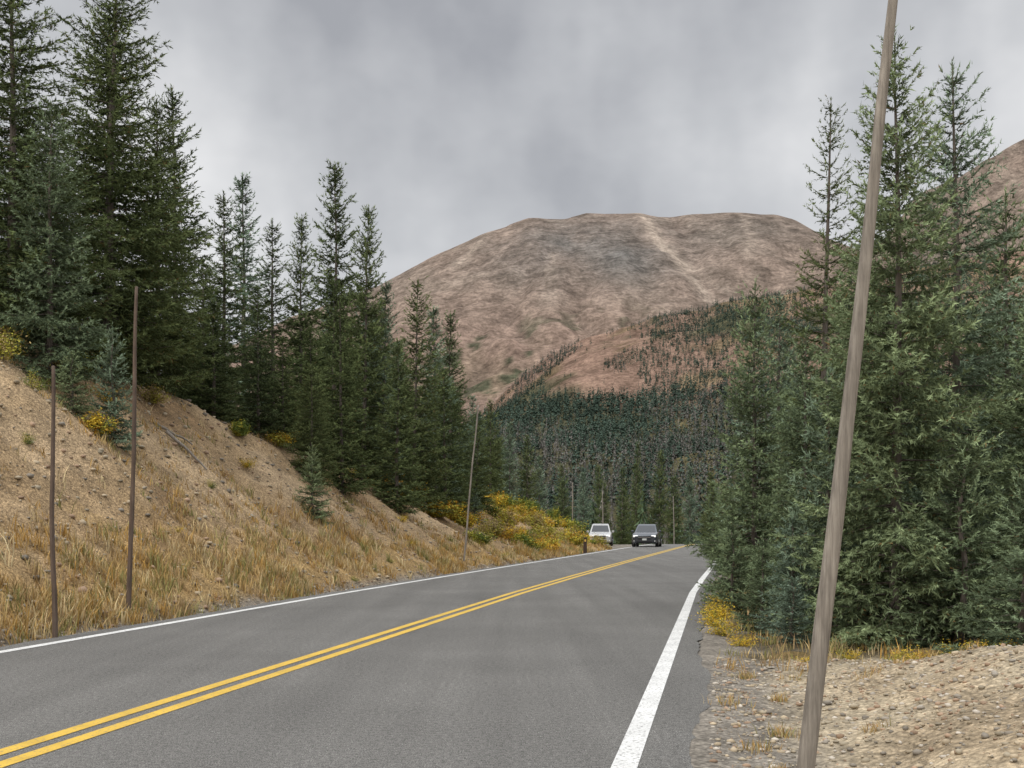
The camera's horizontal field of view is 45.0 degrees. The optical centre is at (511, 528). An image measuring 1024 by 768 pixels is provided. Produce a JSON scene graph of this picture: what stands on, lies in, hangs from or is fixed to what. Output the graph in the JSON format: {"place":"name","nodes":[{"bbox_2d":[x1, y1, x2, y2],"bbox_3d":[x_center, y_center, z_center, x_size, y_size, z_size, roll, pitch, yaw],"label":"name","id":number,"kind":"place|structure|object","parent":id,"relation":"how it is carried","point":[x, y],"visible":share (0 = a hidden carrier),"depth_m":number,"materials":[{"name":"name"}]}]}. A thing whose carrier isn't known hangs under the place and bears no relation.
{"place":"outdoors","nodes":[
{"label":"outdoors","id":0,"kind":"place"},
{"bbox_2d":[0,559,541,643],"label":"shoulder gravel","id":1,"kind":"structure","parent":0,"point":[206,607],"depth_m":23.46,"materials":[{"name":"gravel"}]},
{"bbox_2d":[0,544,719,767],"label":"road","id":2,"kind":"structure","parent":0,"point":[557,675],"depth_m":11.13,"materials":[{"name":"grey asphalt"}]},
{"bbox_2d":[0,544,649,652],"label":"edge line","id":3,"kind":"object","parent":2,"relation":"on","point":[37,645],"visible":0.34,"depth_m":18.94,"materials":[{"name":"white paint"}]},
{"bbox_2d":[0,544,690,754],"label":"line","id":4,"kind":"object","parent":2,"relation":"on","point":[5,750],"visible":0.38,"depth_m":10.47,"materials":[{"name":"yellow paint"}]},
{"bbox_2d":[0,544,692,767],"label":"line","id":5,"kind":"object","parent":2,"relation":"on","point":[31,754],"visible":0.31,"depth_m":9.97,"materials":[{"name":"yellow paint"}]},
{"bbox_2d":[587,523,613,545],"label":"car","id":6,"kind":"object","parent":2,"relation":"on","point":[604,530],"visible":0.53,"depth_m":100.02,"materials":[{"name":"silver metal"}]},
{"bbox_2d":[631,524,661,546],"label":"car","id":7,"kind":"object","parent":2,"relation":"on","point":[646,533],"visible":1,"depth_m":91.35,"materials":[{"name":"grey paint"}]},
{"bbox_2d":[611,564,713,767],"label":"edge line","id":8,"kind":"object","parent":2,"relation":"on","point":[630,751],"visible":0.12,"depth_m":9.68,"materials":[{"name":"white paint"}]},
{"bbox_2d":[0,345,1023,767],"bbox_3d":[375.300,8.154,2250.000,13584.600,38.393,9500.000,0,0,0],"label":"ground","id":9,"kind":"structure","parent":0,"point":[116,491],"depth_m":21.40,"materials":[{"name":"soil"}]},
{"bbox_2d":[0,327,30,362],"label":"willow shrub","id":10,"kind":"object","parent":9,"relation":"on","point":[3,351],"visible":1,"depth_m":24.47,"materials":[{"name":"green plant"}]},
{"bbox_2d":[0,170,71,350],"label":"spruce tree","id":11,"kind":"object","parent":9,"relation":"on","point":[3,204],"visible":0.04,"depth_m":27.78,"materials":[{"name":"green plant"}]},
{"bbox_2d":[0,78,81,341],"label":"spruce tree","id":12,"kind":"object","parent":9,"relation":"on","point":[21,125],"depth_m":30.91,"materials":[{"name":"green plant"}]},
{"bbox_2d":[49,365,57,637],"bbox_3d":[-5.692,-0.264,15.350,0.100,3.529,0.071,0,0,-35],"label":"wooden pole","id":13,"kind":"object","parent":9,"relation":"on","point":[52,555],"visible":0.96,"depth_m":15.33,"materials":[{"name":"brown wood"}]},
{"bbox_2d":[0,95,118,388],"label":"spruce tree","id":14,"kind":"object","parent":9,"relation":"on","point":[41,320],"visible":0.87,"depth_m":25.75,"materials":[{"name":"green plant"}]},
{"bbox_2d":[0,0,153,356],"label":"spruce tree","id":15,"kind":"object","parent":9,"relation":"on","point":[12,255],"visible":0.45,"depth_m":26.88,"materials":[{"name":"green plant"}]},
{"bbox_2d":[55,347,100,419],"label":"spruce tree","id":16,"kind":"object","parent":9,"relation":"on","point":[71,391],"visible":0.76,"depth_m":24.96,"materials":[{"name":"green plant"}]},
{"bbox_2d":[76,407,125,434],"bbox_3d":[-8.421,-2.164,25.013,1.018,0.570,1.074,0,0,34],"label":"willow shrub","id":17,"kind":"object","parent":9,"relation":"on","point":[95,422],"visible":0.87,"depth_m":24.85,"materials":[{"name":"yellow plant"}]},
{"bbox_2d":[3,0,223,389],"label":"spruce tree","id":18,"kind":"object","parent":9,"relation":"on","point":[111,153],"visible":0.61,"depth_m":29.75,"materials":[{"name":"green plant"}]},
{"bbox_2d":[88,322,142,454],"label":"spruce tree","id":19,"kind":"object","parent":9,"relation":"on","point":[125,437],"visible":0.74,"depth_m":25.44,"materials":[{"name":"green plant"}]},
{"bbox_2d":[54,6,200,387],"bbox_3d":[-10.704,-8.649,33.031,4.377,10.544,5.372,-1,0,-40],"label":"spruce tree","id":20,"kind":"object","parent":9,"relation":"on","point":[110,31],"visible":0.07,"depth_m":32.76,"materials":[{"name":"green plant"}]},
{"bbox_2d":[126,286,137,611],"bbox_3d":[-5.818,-1.105,18.901,0.192,5.210,0.078,0,0,13],"label":"wooden pole","id":21,"kind":"object","parent":9,"relation":"on","point":[131,528],"visible":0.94,"depth_m":18.88,"materials":[{"name":"brown wood"}]},
{"bbox_2d":[137,381,169,403],"bbox_3d":[-9.045,-3.410,30.971,0.997,0.565,1.029,0,0,13],"label":"willow shrub","id":22,"kind":"object","parent":9,"relation":"on","point":[152,396],"visible":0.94,"depth_m":30.91,"materials":[{"name":"green plant"}]},
{"bbox_2d":[118,90,224,394],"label":"spruce tree","id":23,"kind":"object","parent":9,"relation":"on","point":[166,370],"visible":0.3,"depth_m":33.87,"materials":[{"name":"green plant"}]},
{"bbox_2d":[129,84,244,403],"bbox_3d":[-10.309,-8.214,37.904,4.109,10.824,3.348,-1,0,-36],"label":"spruce tree","id":24,"kind":"object","parent":9,"relation":"on","point":[173,103],"visible":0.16,"depth_m":37.80,"materials":[{"name":"green plant"}]},
{"bbox_2d":[179,259,241,411],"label":"spruce tree","id":25,"kind":"object","parent":9,"relation":"on","point":[204,307],"visible":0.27,"depth_m":36.94,"materials":[{"name":"green plant"}]},
{"bbox_2d":[181,297,254,423],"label":"spruce tree","id":26,"kind":"object","parent":9,"relation":"on","point":[213,406],"visible":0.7,"depth_m":35.94,"materials":[{"name":"green plant"}]},
{"bbox_2d":[194,191,266,426],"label":"spruce tree","id":27,"kind":"object","parent":9,"relation":"on","point":[226,291],"visible":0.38,"depth_m":39.90,"materials":[{"name":"green plant"}]},
{"bbox_2d":[227,419,251,436],"bbox_3d":[-7.809,-2.876,34.931,0.927,0.550,0.935,0,0,-3],"label":"willow shrub","id":28,"kind":"object","parent":9,"relation":"on","point":[239,428],"visible":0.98,"depth_m":34.83,"materials":[{"name":"green plant"}]},
{"bbox_2d":[209,172,281,423],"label":"spruce tree","id":29,"kind":"object","parent":9,"relation":"on","point":[248,238],"visible":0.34,"depth_m":43.93,"materials":[{"name":"green plant"}]},
{"bbox_2d":[224,283,292,434],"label":"spruce tree","id":30,"kind":"object","parent":9,"relation":"on","point":[259,367],"visible":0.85,"depth_m":38.89,"materials":[{"name":"green plant"}]},
{"bbox_2d":[0,349,553,627],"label":"bank stones","id":31,"kind":"object","parent":9,"relation":"on","point":[100,451],"visible":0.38,"depth_m":25.75,"materials":[{"name":"stone"}]},
{"bbox_2d":[262,430,295,445],"bbox_3d":[-7.299,-2.900,38.982,1.188,0.666,1.253,0,0,12],"label":"willow shrub","id":32,"kind":"object","parent":9,"relation":"on","point":[277,438],"visible":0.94,"depth_m":38.74,"materials":[{"name":"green plant"}]},
{"bbox_2d":[241,219,317,437],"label":"spruce tree","id":33,"kind":"object","parent":9,"relation":"on","point":[274,239],"visible":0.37,"depth_m":41.82,"materials":[{"name":"green plant"}]},
{"bbox_2d":[261,336,304,445],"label":"spruce tree","id":34,"kind":"object","parent":9,"relation":"on","point":[282,402],"visible":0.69,"depth_m":39.38,"materials":[{"name":"green plant"}]},
{"bbox_2d":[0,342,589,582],"bbox_3d":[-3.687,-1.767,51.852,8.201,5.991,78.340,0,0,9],"label":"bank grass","id":35,"kind":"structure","parent":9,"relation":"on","point":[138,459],"depth_m":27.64,"materials":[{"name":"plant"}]},
{"bbox_2d":[270,212,339,446],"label":"spruce tree","id":36,"kind":"object","parent":9,"relation":"on","point":[301,313],"visible":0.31,"depth_m":45.88,"materials":[{"name":"green plant"}]},
{"bbox_2d":[0,456,611,646],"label":"roadside grass","id":37,"kind":"structure","parent":9,"relation":"on","point":[92,606],"depth_m":22.97,"materials":[{"name":"beige plant"}]},
{"bbox_2d":[280,364,348,487],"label":"spruce tree","id":38,"kind":"object","parent":9,"relation":"on","point":[312,435],"visible":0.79,"depth_m":36.89,"materials":[{"name":"green plant"}]},
{"bbox_2d":[294,443,335,524],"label":"spruce tree","id":39,"kind":"object","parent":9,"relation":"on","point":[312,489],"visible":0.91,"depth_m":32.91,"materials":[{"name":"green plant"}]},
{"bbox_2d":[291,326,339,454],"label":"spruce tree","id":40,"kind":"object","parent":9,"relation":"on","point":[308,342],"visible":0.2,"depth_m":42.93,"materials":[{"name":"green plant"}]},
{"bbox_2d":[293,158,377,468],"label":"spruce tree","id":41,"kind":"object","parent":9,"relation":"on","point":[337,238],"visible":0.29,"depth_m":49.75,"materials":[{"name":"green plant"}]},
{"bbox_2d":[302,282,382,495],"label":"spruce tree","id":42,"kind":"object","parent":9,"relation":"on","point":[349,483],"visible":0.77,"depth_m":39.86,"materials":[{"name":"green plant"}]},
{"bbox_2d":[330,204,399,481],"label":"spruce tree","id":43,"kind":"object","parent":9,"relation":"on","point":[376,390],"visible":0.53,"depth_m":46.70,"materials":[{"name":"green plant"}]},
{"bbox_2d":[348,280,410,486],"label":"spruce tree","id":44,"kind":"object","parent":9,"relation":"on","point":[385,298],"visible":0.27,"depth_m":47.94,"materials":[{"name":"green plant"}]},
{"bbox_2d":[365,342,434,514],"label":"spruce tree","id":45,"kind":"object","parent":9,"relation":"on","point":[382,487],"visible":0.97,"depth_m":44.77,"materials":[{"name":"green plant"}]},
{"bbox_2d":[388,275,456,515],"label":"spruce tree","id":46,"kind":"object","parent":9,"relation":"on","point":[422,455],"visible":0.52,"depth_m":51.82,"materials":[{"name":"green plant"}]},
{"bbox_2d":[407,305,463,500],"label":"spruce tree","id":47,"kind":"object","parent":9,"relation":"on","point":[436,335],"visible":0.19,"depth_m":57.97,"materials":[{"name":"green plant"}]},
{"bbox_2d":[418,500,465,517],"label":"willow shrub","id":48,"kind":"object","parent":9,"relation":"on","point":[436,514],"visible":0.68,"depth_m":52.19,"materials":[{"name":"yellow plant"}]},
{"bbox_2d":[421,364,483,516],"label":"spruce tree","id":49,"kind":"object","parent":9,"relation":"on","point":[458,495],"visible":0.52,"depth_m":55.83,"materials":[{"name":"green plant"}]},
{"bbox_2d":[425,309,483,505],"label":"spruce tree","id":50,"kind":"object","parent":9,"relation":"on","point":[449,344],"visible":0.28,"depth_m":61.81,"materials":[{"name":"green plant"}]},
{"bbox_2d":[451,509,484,527],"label":"willow shrub","id":51,"kind":"object","parent":9,"relation":"on","point":[463,520],"visible":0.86,"depth_m":55.42,"materials":[{"name":"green plant"}]},
{"bbox_2d":[463,405,478,560],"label":"wooden pole","id":52,"kind":"object","parent":9,"relation":"on","point":[470,487],"visible":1,"depth_m":43.98,"materials":[{"name":"brown wood"}]},
{"bbox_2d":[457,394,494,499],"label":"spruce tree","id":53,"kind":"object","parent":9,"relation":"on","point":[471,411],"visible":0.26,"depth_m":69.90,"materials":[{"name":"green plant"}]},
{"bbox_2d":[464,529,495,544],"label":"willow shrub","id":54,"kind":"object","parent":9,"relation":"on","point":[480,537],"visible":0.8,"depth_m":50.80,"materials":[{"name":"green plant"}]},
{"bbox_2d":[461,410,500,512],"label":"spruce tree","id":55,"kind":"object","parent":9,"relation":"on","point":[479,469],"visible":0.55,"depth_m":65.79,"materials":[{"name":"green plant"}]},
{"bbox_2d":[475,399,511,497],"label":"spruce tree","id":56,"kind":"object","parent":9,"relation":"on","point":[495,460],"visible":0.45,"depth_m":79.86,"materials":[{"name":"green plant"}]},
{"bbox_2d":[478,515,512,537],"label":"willow shrub","id":57,"kind":"object","parent":9,"relation":"on","point":[496,529],"visible":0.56,"depth_m":60.06,"materials":[{"name":"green plant"}]},
{"bbox_2d":[492,505,522,526],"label":"willow shrub","id":58,"kind":"object","parent":9,"relation":"on","point":[509,518],"visible":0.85,"depth_m":64.62,"materials":[{"name":"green plant"}]},
{"bbox_2d":[497,422,519,502],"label":"spruce tree","id":59,"kind":"object","parent":9,"relation":"on","point":[510,462],"visible":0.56,"depth_m":89.99,"materials":[{"name":"green plant"}]},
{"bbox_2d":[514,435,542,505],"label":"spruce tree","id":60,"kind":"object","parent":9,"relation":"on","point":[523,472],"visible":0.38,"depth_m":97.00,"materials":[{"name":"green plant"}]},
{"bbox_2d":[522,510,552,528],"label":"willow shrub","id":61,"kind":"object","parent":9,"relation":"on","point":[537,521],"visible":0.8,"depth_m":70.97,"materials":[{"name":"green plant"}]},
{"bbox_2d":[528,455,548,512],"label":"spruce tree","id":62,"kind":"object","parent":9,"relation":"on","point":[540,500],"visible":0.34,"depth_m":102.94,"materials":[{"name":"green plant"}]},
{"bbox_2d":[552,463,571,520],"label":"spruce tree","id":63,"kind":"object","parent":9,"relation":"on","point":[560,480],"visible":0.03,"depth_m":149.90,"materials":[{"name":"green plant"}]},
{"bbox_2d":[556,480,571,519],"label":"spruce tree","id":64,"kind":"object","parent":9,"relation":"on","point":[566,512],"visible":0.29,"depth_m":126.01,"materials":[{"name":"green plant"}]},
{"bbox_2d":[571,472,593,535],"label":"spruce tree","id":65,"kind":"object","parent":9,"relation":"on","point":[583,514],"visible":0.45,"depth_m":132.05,"materials":[{"name":"green plant"}]},
{"bbox_2d":[591,466,609,543],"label":"spruce tree","id":66,"kind":"object","parent":9,"relation":"on","point":[599,485],"visible":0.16,"depth_m":160.01,"materials":[{"name":"green plant"}]},
{"bbox_2d":[595,486,614,544],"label":"spruce tree","id":67,"kind":"object","parent":9,"relation":"on","point":[604,511],"visible":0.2,"depth_m":138.07,"materials":[{"name":"green plant"}]},
{"bbox_2d":[522,486,708,544],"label":"valley forest","id":68,"kind":"object","parent":9,"relation":"on","point":[640,520],"visible":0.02,"depth_m":148.09,"materials":[{"name":"plant"}]},
{"bbox_2d":[613,465,630,544],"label":"spruce tree","id":69,"kind":"object","parent":9,"relation":"on","point":[624,530],"visible":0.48,"depth_m":141.97,"materials":[{"name":"green plant"}]},
{"bbox_2d":[614,491,635,544],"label":"spruce tree","id":70,"kind":"object","parent":9,"relation":"on","point":[629,520],"visible":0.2,"depth_m":150.06,"materials":[{"name":"green plant"}]},
{"bbox_2d":[625,460,643,543],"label":"spruce tree","id":71,"kind":"object","parent":9,"relation":"on","point":[636,472],"visible":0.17,"depth_m":156.04,"materials":[{"name":"green plant"}]},
{"bbox_2d":[629,438,645,538],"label":"spruce tree","id":72,"kind":"object","parent":9,"relation":"on","point":[638,454],"visible":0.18,"depth_m":168.03,"materials":[{"name":"green plant"}]},
{"bbox_2d":[646,450,672,543],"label":"spruce tree","id":73,"kind":"object","parent":9,"relation":"on","point":[660,502],"visible":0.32,"depth_m":159.76,"materials":[{"name":"green plant"}]},
{"bbox_2d":[662,476,688,543],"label":"spruce tree","id":74,"kind":"object","parent":9,"relation":"on","point":[671,530],"visible":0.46,"depth_m":136.01,"materials":[{"name":"green plant"}]},
{"bbox_2d":[679,465,701,543],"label":"spruce tree","id":75,"kind":"object","parent":9,"relation":"on","point":[688,507],"visible":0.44,"depth_m":141.71,"materials":[{"name":"green plant"}]},
{"bbox_2d":[696,481,721,556],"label":"spruce tree","id":76,"kind":"object","parent":9,"relation":"on","point":[713,519],"visible":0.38,"depth_m":59.94,"materials":[{"name":"green plant"}]},
{"bbox_2d":[688,605,734,626],"bbox_3d":[2.834,1.221,17.171,0.726,0.353,0.695,0,0,32],"label":"shrub","id":77,"kind":"object","parent":9,"relation":"on","point":[710,618],"visible":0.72,"depth_m":17.22,"materials":[{"name":"yellow plant"}]},
{"bbox_2d":[698,596,741,617],"bbox_3d":[3.116,1.206,18.834,0.726,0.376,0.695,0,0,24],"label":"shrub","id":78,"kind":"object","parent":9,"relation":"on","point":[720,607],"visible":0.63,"depth_m":18.74,"materials":[{"name":"yellow plant"}]},
{"bbox_2d":[697,616,746,635],"bbox_3d":[2.710,1.256,15.768,0.657,0.298,0.629,0,0,21],"label":"shrub","id":79,"kind":"object","parent":9,"relation":"on","point":[722,629],"visible":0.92,"depth_m":15.79,"materials":[{"name":"yellow plant"}]},
{"bbox_2d":[703,481,746,570],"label":"spruce tree","id":80,"kind":"object","parent":9,"relation":"on","point":[718,524],"visible":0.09,"depth_m":39.97,"materials":[{"name":"green plant"}]},
{"bbox_2d":[699,516,768,620],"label":"spruce tree","id":81,"kind":"object","parent":9,"relation":"on","point":[732,571],"visible":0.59,"depth_m":19.42,"materials":[{"name":"green plant"}]},
{"bbox_2d":[684,279,799,606],"bbox_3d":[4.185,-1.375,21.980,2.292,6.185,2.403,0,1,1],"label":"spruce tree","id":82,"kind":"object","parent":9,"relation":"on","point":[755,494],"visible":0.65,"depth_m":21.85,"materials":[{"name":"green plant"}]},
{"bbox_2d":[729,533,786,633],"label":"spruce tree","id":83,"kind":"object","parent":9,"relation":"on","point":[760,604],"visible":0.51,"depth_m":16.96,"materials":[{"name":"green plant"}]},
{"bbox_2d":[711,291,825,592],"bbox_3d":[5.774,-1.781,27.116,2.842,6.890,2.599,0,0,14],"label":"spruce tree","id":84,"kind":"object","parent":9,"relation":"on","point":[784,344],"visible":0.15,"depth_m":26.95,"materials":[{"name":"green plant"}]},
{"bbox_2d":[755,573,813,644],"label":"spruce tree","id":85,"kind":"object","parent":9,"relation":"on","point":[793,610],"visible":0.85,"depth_m":14.75,"materials":[{"name":"green plant"}]},
{"bbox_2d":[750,510,819,637],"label":"spruce tree","id":86,"kind":"object","parent":9,"relation":"on","point":[786,565],"visible":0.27,"depth_m":16.18,"materials":[{"name":"green plant"}]},
{"bbox_2d":[750,341,825,541],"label":"spruce tree","id":87,"kind":"object","parent":9,"relation":"on","point":[788,349],"visible":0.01,"depth_m":33.97,"materials":[{"name":"green plant"}]},
{"bbox_2d":[734,325,847,615],"bbox_3d":[4.444,-0.777,19.179,1.998,4.724,2.094,0,1,2],"label":"spruce tree","id":88,"kind":"object","parent":9,"relation":"on","point":[799,441],"visible":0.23,"depth_m":19.09,"materials":[{"name":"green plant"}]},
{"bbox_2d":[756,96,862,581],"bbox_3d":[6.205,-3.602,24.927,2.371,10.172,2.786,0,0,33],"label":"spruce tree","id":89,"kind":"object","parent":9,"relation":"on","point":[826,328],"visible":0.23,"depth_m":24.86,"materials":[{"name":"green plant"}]},
{"bbox_2d":[766,357,888,642],"bbox_3d":[4.097,-0.243,15.856,1.567,4.043,1.683,0,0,27],"label":"spruce tree","id":90,"kind":"object","parent":9,"relation":"on","point":[828,466],"visible":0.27,"depth_m":15.74,"materials":[{"name":"green plant"}]},
{"bbox_2d":[703,639,987,767],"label":"gravel grass tufts","id":91,"kind":"object","parent":9,"relation":"on","point":[781,732],"visible":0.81,"depth_m":8.38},
{"bbox_2d":[797,0,897,767],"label":"wooden pole","id":92,"kind":"object","parent":9,"relation":"on","point":[809,733],"visible":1,"depth_m":6.27,"materials":[{"name":"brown wood"}]},
{"bbox_2d":[715,578,990,672],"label":"forest edge grass","id":93,"kind":"structure","parent":9,"relation":"on","point":[831,648],"depth_m":13.55,"materials":[{"name":"plant"}]},
{"bbox_2d":[772,213,949,608],"bbox_3d":[5.883,-1.774,19.967,3.569,6.694,3.222,0,-1,18],"label":"spruce tree","id":94,"kind":"object","parent":9,"relation":"on","point":[839,340],"visible":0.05,"depth_m":19.95,"materials":[{"name":"green plant"}]},
{"bbox_2d":[709,643,1023,767],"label":"gravel","id":95,"kind":"structure","parent":9,"relation":"on","point":[957,697],"depth_m":8.87,"materials":[{"name":"beige gravel"}]},
{"bbox_2d":[767,25,1023,650],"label":"spruce tree","id":96,"kind":"object","parent":9,"relation":"on","point":[874,412],"visible":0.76,"depth_m":14.71,"materials":[{"name":"green plant"}]},
{"bbox_2d":[855,57,1023,639],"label":"spruce tree","id":97,"kind":"object","parent":9,"relation":"on","point":[958,366],"visible":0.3,"depth_m":16.36,"materials":[{"name":"green plant"}]},
{"bbox_2d":[877,425,1023,650],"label":"spruce tree","id":98,"kind":"object","parent":9,"relation":"on","point":[967,541],"visible":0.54,"depth_m":14.25,"materials":[{"name":"green plant"}]},
{"bbox_2d":[910,182,1023,620],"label":"spruce tree","id":99,"kind":"object","parent":9,"relation":"on","point":[1006,270],"visible":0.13,"depth_m":17.88,"materials":[{"name":"green plant"}]},
{"bbox_2d":[932,470,1023,654],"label":"spruce tree","id":100,"kind":"object","parent":9,"relation":"on","point":[1017,634],"visible":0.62,"depth_m":11.56,"materials":[{"name":"green plant"}]},
{"bbox_2d":[959,303,1023,642],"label":"spruce tree","id":101,"kind":"object","parent":9,"relation":"on","point":[1019,416],"visible":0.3,"depth_m":15.15,"materials":[{"name":"green plant"}]},
{"bbox_2d":[0,0,1023,345],"label":"sky","id":102,"kind":"structure","parent":0,"point":[460,121],"materials":[{"name":"grey"}]},
{"bbox_2d":[172,139,1023,422],"bbox_3d":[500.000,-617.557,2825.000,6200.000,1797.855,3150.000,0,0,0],"label":"mountain","id":103,"kind":"structure","parent":0,"point":[519,297],"depth_m":2497.91,"materials":[{"name":"brown stone"}]},
{"bbox_2d":[481,251,1023,538],"bbox_3d":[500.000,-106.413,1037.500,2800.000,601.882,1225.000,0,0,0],"label":"foothill","id":104,"kind":"structure","parent":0,"point":[586,370],"depth_m":975.79,"materials":[{"name":"soil"}]},
{"bbox_2d":[459,248,1003,543],"bbox_3d":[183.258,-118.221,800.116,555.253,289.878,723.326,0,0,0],"label":"foothill forest","id":105,"kind":"object","parent":104,"relation":"on","point":[672,443],"visible":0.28,"depth_m":815.55,"materials":[{"name":"green plant"}]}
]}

